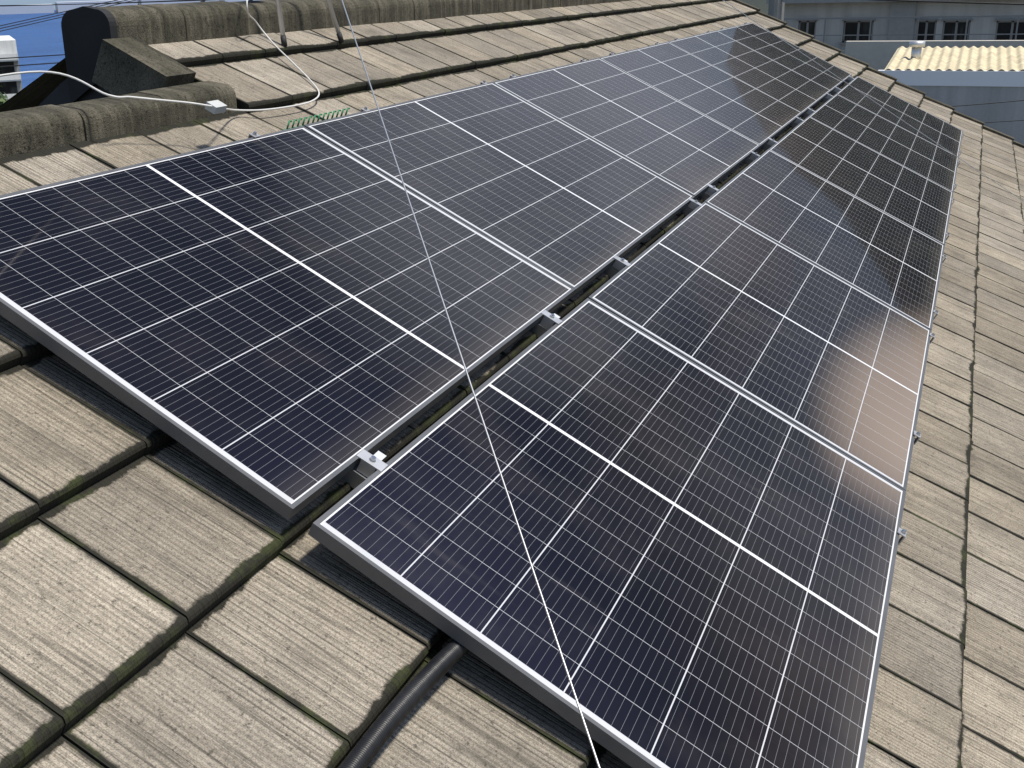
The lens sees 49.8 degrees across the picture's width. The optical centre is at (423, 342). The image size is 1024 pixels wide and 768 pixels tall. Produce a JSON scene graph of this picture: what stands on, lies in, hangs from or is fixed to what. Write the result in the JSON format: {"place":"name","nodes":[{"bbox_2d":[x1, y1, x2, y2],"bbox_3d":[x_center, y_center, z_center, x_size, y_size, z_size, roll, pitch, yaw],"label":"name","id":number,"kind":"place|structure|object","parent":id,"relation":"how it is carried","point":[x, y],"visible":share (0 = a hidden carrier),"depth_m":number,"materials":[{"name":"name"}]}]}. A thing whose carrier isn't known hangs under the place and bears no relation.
{"place":"outdoors","nodes":[
{"label":"outdoors","id":0,"kind":"place"},
{"bbox_2d":[0,10,64,88],"bbox_3d":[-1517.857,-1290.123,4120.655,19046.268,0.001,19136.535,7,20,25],"label":"sea","id":1,"kind":"structure","parent":0,"point":[42,38],"depth_m":197.52,"materials":[{"name":"liquid"}]},
{"bbox_2d":[0,58,67,111],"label":"slope","id":2,"kind":"structure","parent":0,"point":[38,91],"depth_m":4.40,"materials":[{"name":"tile"}]},
{"bbox_2d":[0,0,1023,767],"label":"roof tiles","id":3,"kind":"object","parent":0,"point":[166,600],"visible":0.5,"depth_m":2.25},
{"bbox_2d":[740,0,768,13],"bbox_3d":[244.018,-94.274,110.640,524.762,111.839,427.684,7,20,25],"label":"building wall","id":4,"kind":"structure","parent":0,"point":[762,5],"depth_m":87.36,"materials":[{"name":"grey concrete"}]},
{"bbox_2d":[766,0,1023,53],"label":"apartment block","id":5,"kind":"structure","parent":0,"point":[903,16],"depth_m":30.51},
{"bbox_2d":[784,0,1023,50],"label":"building","id":6,"kind":"structure","parent":5,"relation":"attached to","point":[991,25],"depth_m":30.65,"materials":[{"name":"grey concrete"}]},
{"bbox_2d":[845,40,1023,143],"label":"neighbour terrace","id":7,"kind":"structure","parent":0,"point":[950,87],"depth_m":15.23,"materials":[{"name":"white paint"}]},
{"bbox_2d":[884,46,1023,70],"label":"corrugated roof","id":8,"kind":"structure","parent":7,"relation":"on","point":[973,58],"depth_m":16.16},
{"bbox_2d":[909,41,924,59],"bbox_3d":[7.404,-4.366,16.461,0.220,0.300,0.220,7,20,25],"label":"roof ventilator","id":9,"kind":"object","parent":8,"relation":"on","point":[916,46],"visible":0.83,"depth_m":16.40,"materials":[{"name":"silver metal"}]},
{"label":"low slope","id":10,"kind":"object","parent":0,"visible":0},
{"bbox_2d":[39,78,112,105],"bbox_3d":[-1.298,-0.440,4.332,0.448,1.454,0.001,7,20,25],"label":"flashing","id":11,"kind":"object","parent":10,"relation":"attached to","point":[59,94],"depth_m":4.19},
{"bbox_2d":[92,37,195,95],"bbox_3d":[-1.021,-0.970,4.005,0.300,0.172,0.170,33,29,14],"label":"tile","id":12,"kind":"object","parent":10,"relation":"on","point":[125,65],"visible":0.73,"depth_m":3.94,"materials":[{"name":"concrete"}]},
{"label":"house walls","id":13,"kind":"object","parent":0,"visible":0},
{"label":"roof","id":14,"kind":"object","parent":13,"relation":"on","visible":0},
{"bbox_2d":[61,6,117,102],"bbox_3d":[-1.230,-1.065,4.073,0.232,0.353,0.038,7,20,25],"label":"ridge end cap","id":15,"kind":"object","parent":14,"relation":"attached to","point":[86,30],"visible":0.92,"depth_m":4.05,"materials":[{"name":"black concrete"}]},
{"bbox_2d":[0,81,236,157],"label":"ridge cap","id":16,"kind":"object","parent":14,"relation":"on","point":[31,129],"visible":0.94,"depth_m":3.42,"materials":[{"name":"concrete"}]},
{"bbox_2d":[0,0,319,110],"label":"cable","id":17,"kind":"object","parent":14,"relation":"on","point":[135,97],"visible":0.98,"depth_m":3.48,"materials":[{"name":"white plastic"}]},
{"bbox_2d":[205,100,226,113],"bbox_3d":[-0.671,-0.761,3.547,0.040,0.024,0.060,33,29,14],"label":"cable connector","id":18,"kind":"object","parent":17,"relation":"attached to","point":[218,106],"visible":1,"depth_m":3.53,"materials":[{"name":"grey plastic"}]},
{"bbox_2d":[200,0,343,45],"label":"tv antenna stand","id":19,"kind":"object","parent":14,"relation":"on","point":[282,29],"visible":0.56,"depth_m":4.76,"materials":[{"name":"grey metal"}]},
{"bbox_2d":[97,0,630,44],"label":"ridge cap","id":20,"kind":"object","parent":14,"relation":"on","point":[149,24],"visible":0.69,"depth_m":4.92,"materials":[{"name":"concrete"}]},
{"bbox_2d":[339,639,469,767],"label":"corrugated conduit","id":21,"kind":"object","parent":14,"relation":"on","point":[398,709],"visible":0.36,"depth_m":1.88,"materials":[{"name":"black plastic"}]},
{"bbox_2d":[138,0,1022,767],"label":"antenna guy wires","id":22,"kind":"object","parent":14,"relation":"attached to","point":[476,400],"visible":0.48,"depth_m":1.87,"materials":[{"name":"silver metal"}]},
{"bbox_2d":[341,80,850,488],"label":"mounting rails","id":23,"kind":"object","parent":14,"relation":"attached to","point":[354,478],"visible":0.05,"depth_m":4.00,"materials":[{"name":"grey metal"}]},
{"bbox_2d":[0,126,574,519],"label":"solar panel","id":24,"kind":"object","parent":23,"relation":"on","point":[263,318],"visible":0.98,"depth_m":2.76,"materials":[{"name":"black glass"}]},
{"bbox_2d":[283,108,349,129],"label":"green cable clips","id":25,"kind":"object","parent":24,"relation":"on","point":[289,121],"visible":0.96,"depth_m":3.96,"materials":[{"name":"green plastic"}]},
{"bbox_2d":[304,82,694,295],"bbox_3d":[0.412,-0.711,4.488,1.134,0.032,1.722,33,29,14],"label":"solar panel","id":26,"kind":"object","parent":23,"relation":"on","point":[576,210],"visible":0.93,"depth_m":4.30,"materials":[{"name":"black glass"}]},
{"bbox_2d":[248,22,963,544],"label":"panel clamps","id":27,"kind":"object","parent":23,"relation":"attached to","point":[370,464],"visible":0.94,"depth_m":3.62,"materials":[{"name":"metal"}]},
{"bbox_2d":[308,298,905,767],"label":"solar panel","id":28,"kind":"object","parent":23,"relation":"on","point":[712,556],"visible":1,"depth_m":2.47,"materials":[{"name":"black glass"}]},
{"bbox_2d":[493,58,760,199],"bbox_3d":[1.170,-1.212,5.957,1.134,0.034,1.722,33,29,14],"label":"solar panel","id":29,"kind":"object","parent":23,"relation":"on","point":[684,147],"visible":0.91,"depth_m":5.82,"materials":[{"name":"black glass"}]},
{"bbox_2d":[599,42,801,149],"bbox_3d":[1.927,-1.713,7.428,1.134,0.033,1.722,33,29,14],"label":"solar panel","id":30,"kind":"object","parent":23,"relation":"on","point":[748,111],"visible":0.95,"depth_m":7.32,"materials":[{"name":"black glass"}]},
{"bbox_2d":[668,30,830,116],"bbox_3d":[2.685,-2.215,8.897,1.134,0.038,1.722,33,29,14],"label":"solar panel","id":31,"kind":"object","parent":23,"relation":"on","point":[762,72],"visible":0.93,"depth_m":8.81,"materials":[{"name":"black glass"}]},
{"bbox_2d":[588,201,931,490],"bbox_3d":[1.377,-0.088,4.203,1.134,0.038,1.722,33,29,14],"label":"solar panel","id":32,"kind":"object","parent":23,"relation":"on","point":[834,361],"visible":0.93,"depth_m":4.00,"materials":[{"name":"black glass"}]},
{"bbox_2d":[717,22,851,92],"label":"solar panel","id":33,"kind":"object","parent":23,"relation":"on","point":[757,38],"visible":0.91,"depth_m":10.28,"materials":[{"name":"black glass"}]},
{"bbox_2d":[705,149,944,329],"bbox_3d":[2.135,-0.591,5.672,1.134,0.035,1.722,33,29,14],"label":"solar panel","id":34,"kind":"object","parent":23,"relation":"on","point":[871,250],"visible":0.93,"depth_m":5.52,"materials":[{"name":"black glass"}]},
{"bbox_2d":[769,116,953,244],"bbox_3d":[2.893,-1.092,7.142,1.134,0.032,1.722,33,29,14],"label":"solar panel","id":35,"kind":"object","parent":23,"relation":"on","point":[903,194],"visible":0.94,"depth_m":7.03,"materials":[{"name":"black glass"}]},
{"bbox_2d":[809,94,958,191],"bbox_3d":[3.650,-1.592,8.612,1.134,0.036,1.722,33,29,14],"label":"solar panel","id":36,"kind":"object","parent":23,"relation":"on","point":[894,142],"visible":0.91,"depth_m":8.52,"materials":[{"name":"black glass"}]},
{"bbox_2d":[836,76,962,156],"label":"solar panel","id":37,"kind":"object","parent":23,"relation":"on","point":[944,134],"visible":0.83,"depth_m":10.02,"materials":[{"name":"black glass"}]},
{"bbox_2d":[731,0,1023,147],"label":"roof edge tiles","id":38,"kind":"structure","parent":14,"relation":"attached to","point":[1016,143],"depth_m":12.53,"materials":[{"name":"concrete"}]},
{"label":"ground","id":39,"kind":"structure","parent":0,"visible":0},
{"bbox_2d":[0,85,7,102],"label":"shore tree","id":40,"kind":"object","parent":39,"relation":"on","point":[2,97],"depth_m":36.66,"materials":[{"name":"green plant"}]},
{"bbox_2d":[0,35,21,98],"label":"white flats by sea","id":41,"kind":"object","parent":39,"relation":"on","point":[11,85],"visible":0.52,"depth_m":56.43,"materials":[{"name":"paint"}]},
{"bbox_2d":[0,0,255,14],"bbox_3d":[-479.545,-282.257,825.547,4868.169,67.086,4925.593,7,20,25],"label":"shore town","id":42,"kind":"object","parent":39,"relation":"on","point":[43,8],"visible":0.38,"depth_m":518.19,"materials":[{"name":"grey"}]},
{"bbox_2d":[768,0,784,20],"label":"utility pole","id":43,"kind":"object","parent":39,"relation":"on","point":[776,8],"visible":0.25,"depth_m":23.64,"materials":[{"name":"concrete"}]},
{"bbox_2d":[0,0,1023,122],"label":"overhead lines","id":44,"kind":"object","parent":43,"relation":"attached to","point":[114,3],"visible":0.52,"depth_m":23.06,"materials":[{"name":"black"}]}
]}

